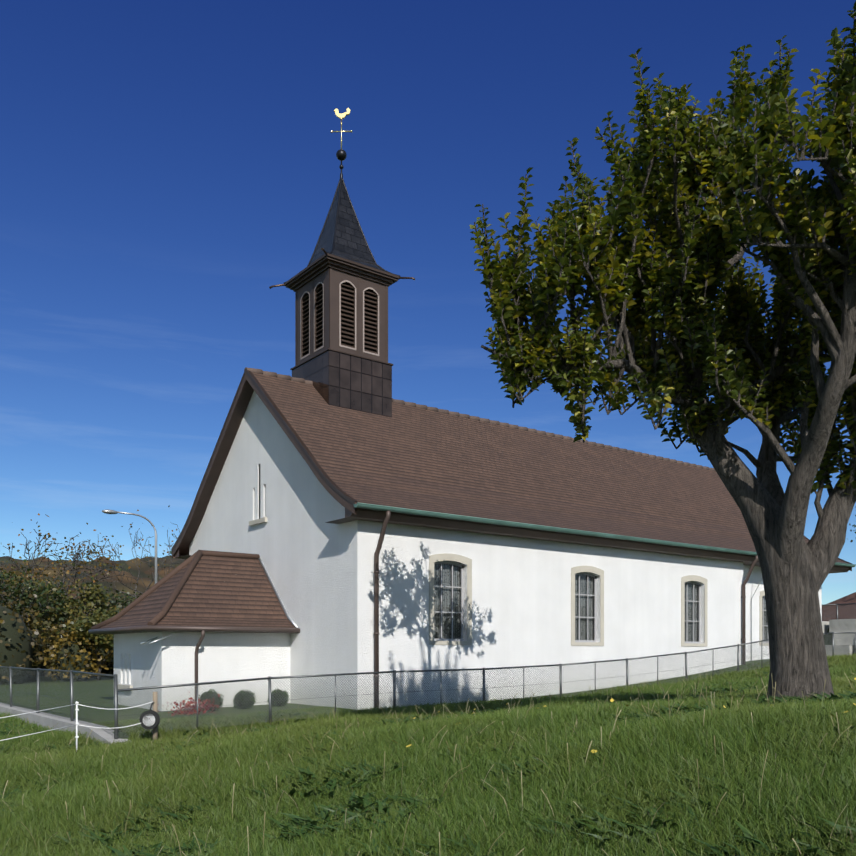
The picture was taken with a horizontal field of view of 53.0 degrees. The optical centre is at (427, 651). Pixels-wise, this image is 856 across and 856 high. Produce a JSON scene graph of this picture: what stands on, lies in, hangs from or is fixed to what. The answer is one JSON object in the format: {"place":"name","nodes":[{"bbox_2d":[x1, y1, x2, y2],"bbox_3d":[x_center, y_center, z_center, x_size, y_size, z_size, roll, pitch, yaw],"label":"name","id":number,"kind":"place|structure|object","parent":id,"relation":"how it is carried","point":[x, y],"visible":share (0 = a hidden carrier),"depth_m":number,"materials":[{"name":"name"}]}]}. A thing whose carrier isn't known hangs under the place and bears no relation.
{"place":"outdoors","nodes":[
{"label":"outdoors","id":0,"kind":"place"},
{"bbox_2d":[0,556,185,608],"bbox_3d":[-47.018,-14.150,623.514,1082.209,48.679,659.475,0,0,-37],"label":"hills","id":1,"kind":"structure","parent":0,"point":[145,573],"depth_m":245.45,"materials":[{"name":"plant"}]},
{"bbox_2d":[0,628,854,855],"bbox_3d":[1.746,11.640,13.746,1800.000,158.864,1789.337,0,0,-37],"label":"ground","id":2,"kind":"structure","parent":0,"point":[139,711],"depth_m":21.69,"materials":[{"name":"green plant"}]},
{"bbox_2d":[0,556,44,607],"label":"tree","id":3,"kind":"object","parent":2,"relation":"on","point":[20,557],"depth_m":49.28,"materials":[{"name":"green plant"}]},
{"bbox_2d":[0,559,77,630],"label":"tree","id":4,"kind":"object","parent":2,"relation":"on","point":[55,592],"depth_m":37.73,"materials":[{"name":"green plant"}]},
{"bbox_2d":[1,561,76,604],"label":"tree","id":5,"kind":"object","parent":2,"relation":"on","point":[35,574],"depth_m":60.47,"materials":[{"name":"green plant"}]},
{"bbox_2d":[21,613,65,675],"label":"tree","id":6,"kind":"object","parent":2,"relation":"on","point":[39,623],"depth_m":41.81,"materials":[{"name":"green plant"}]},
{"bbox_2d":[0,605,113,684],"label":"hedges","id":7,"kind":"object","parent":2,"relation":"on","point":[9,628],"visible":0.25,"depth_m":33.69,"materials":[{"name":"green plant"}]},
{"bbox_2d":[4,573,118,644],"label":"tree","id":8,"kind":"object","parent":2,"relation":"on","point":[92,590],"depth_m":40.27,"materials":[{"name":"green plant"}]},
{"bbox_2d":[0,568,127,680],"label":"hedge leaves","id":9,"kind":"object","parent":2,"relation":"on","point":[51,650],"visible":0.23,"depth_m":35.12,"materials":[{"name":"green plant"}]},
{"bbox_2d":[0,703,127,743],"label":"path","id":10,"kind":"structure","parent":2,"relation":"on","point":[101,734],"depth_m":15.82,"materials":[{"name":"concrete"}]},
{"bbox_2d":[0,513,139,618],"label":"tree","id":11,"kind":"object","parent":2,"relation":"on","point":[33,564],"depth_m":44.16,"materials":[{"name":"plant"}]},
{"bbox_2d":[0,692,159,749],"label":"electric fence","id":12,"kind":"object","parent":2,"relation":"on","point":[149,719],"visible":0.94,"depth_m":13.34,"materials":[{"name":"white plastic"}]},
{"bbox_2d":[52,613,113,680],"bbox_3d":[-13.902,-0.183,36.040,3.448,2.998,3.593,0,0,-37],"label":"tree","id":13,"kind":"object","parent":2,"relation":"on","point":[89,622],"depth_m":35.25,"materials":[{"name":"green plant"}]},
{"bbox_2d":[65,590,141,620],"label":"tree","id":14,"kind":"object","parent":2,"relation":"on","point":[125,603],"depth_m":50.41,"materials":[{"name":"green plant"}]},
{"bbox_2d":[60,505,184,598],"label":"tree","id":15,"kind":"object","parent":2,"relation":"on","point":[152,573],"depth_m":55.93,"materials":[{"name":"plant"}]},
{"bbox_2d":[102,509,156,583],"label":"street lamp","id":16,"kind":"object","parent":2,"relation":"on","point":[107,511],"visible":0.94,"depth_m":41.55,"materials":[{"name":"grey metal"}]},
{"bbox_2d":[88,550,299,710],"bbox_3d":[-5.680,0.021,20.576,3.583,4.975,4.280,0,0,-37],"label":"annex","id":17,"kind":"object","parent":2,"relation":"on","point":[199,616],"visible":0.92,"depth_m":19.68,"materials":[{"name":"paint"}]},
{"bbox_2d":[158,688,289,715],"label":"bushes","id":18,"kind":"object","parent":2,"relation":"on","point":[209,701],"depth_m":17.99,"materials":[{"name":"green plant"}]},
{"bbox_2d":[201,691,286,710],"bbox_3d":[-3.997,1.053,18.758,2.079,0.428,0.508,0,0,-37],"label":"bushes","id":19,"kind":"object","parent":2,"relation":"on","point":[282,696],"depth_m":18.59,"materials":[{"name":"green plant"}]},
{"bbox_2d":[0,653,855,855],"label":"meadow grass","id":20,"kind":"structure","parent":2,"relation":"on","point":[682,767],"depth_m":6.87,"materials":[{"name":"green plant"}]},
{"bbox_2d":[0,632,855,738],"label":"fence","id":21,"kind":"object","parent":2,"relation":"on","point":[115,699],"visible":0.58,"depth_m":16.91,"materials":[{"name":"metal"}]},
{"bbox_2d":[171,367,851,709],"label":"church","id":22,"kind":"structure","parent":2,"relation":"on","point":[297,469],"depth_m":21.47,"materials":[{"name":"paint"}]},
{"bbox_2d":[269,108,414,417],"bbox_3d":[-2.342,-10.179,23.212,2.891,9.061,2.892,0,0,-37],"label":"steeple","id":23,"kind":"object","parent":22,"relation":"on","point":[341,283],"visible":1,"depth_m":22.58,"materials":[{"name":"brown metal"}]},
{"bbox_2d":[169,503,855,707],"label":"gutters","id":24,"kind":"object","parent":22,"relation":"attached to","point":[388,509],"visible":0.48,"depth_m":19.45,"materials":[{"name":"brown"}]},
{"bbox_2d":[393,678,855,752],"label":"fallen leaves","id":25,"kind":"object","parent":2,"relation":"on","point":[611,700],"visible":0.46,"depth_m":8.54,"materials":[{"name":"yellow plant"}]},
{"bbox_2d":[469,1,855,699],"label":"apple tree","id":26,"kind":"object","parent":2,"relation":"on","point":[621,216],"depth_m":8.96,"materials":[{"name":"green plant"}]},
{"bbox_2d":[822,619,855,655],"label":"boulder wall","id":27,"kind":"structure","parent":2,"relation":"on","point":[842,625],"depth_m":33.00,"materials":[{"name":"grey stone"}]},
{"bbox_2d":[822,603,855,620],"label":"terrace fence","id":28,"kind":"object","parent":27,"relation":"on","point":[837,608],"visible":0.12,"depth_m":33.88,"materials":[{"name":"metal"}]},
{"bbox_2d":[822,592,855,620],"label":"neighbour house","id":29,"kind":"structure","parent":2,"relation":"on","point":[850,598],"depth_m":50.39,"materials":[{"name":"tile"}]},
{"bbox_2d":[0,0,855,604],"label":"sky","id":30,"kind":"structure","parent":0,"point":[165,165],"materials":[{"name":"blue"}]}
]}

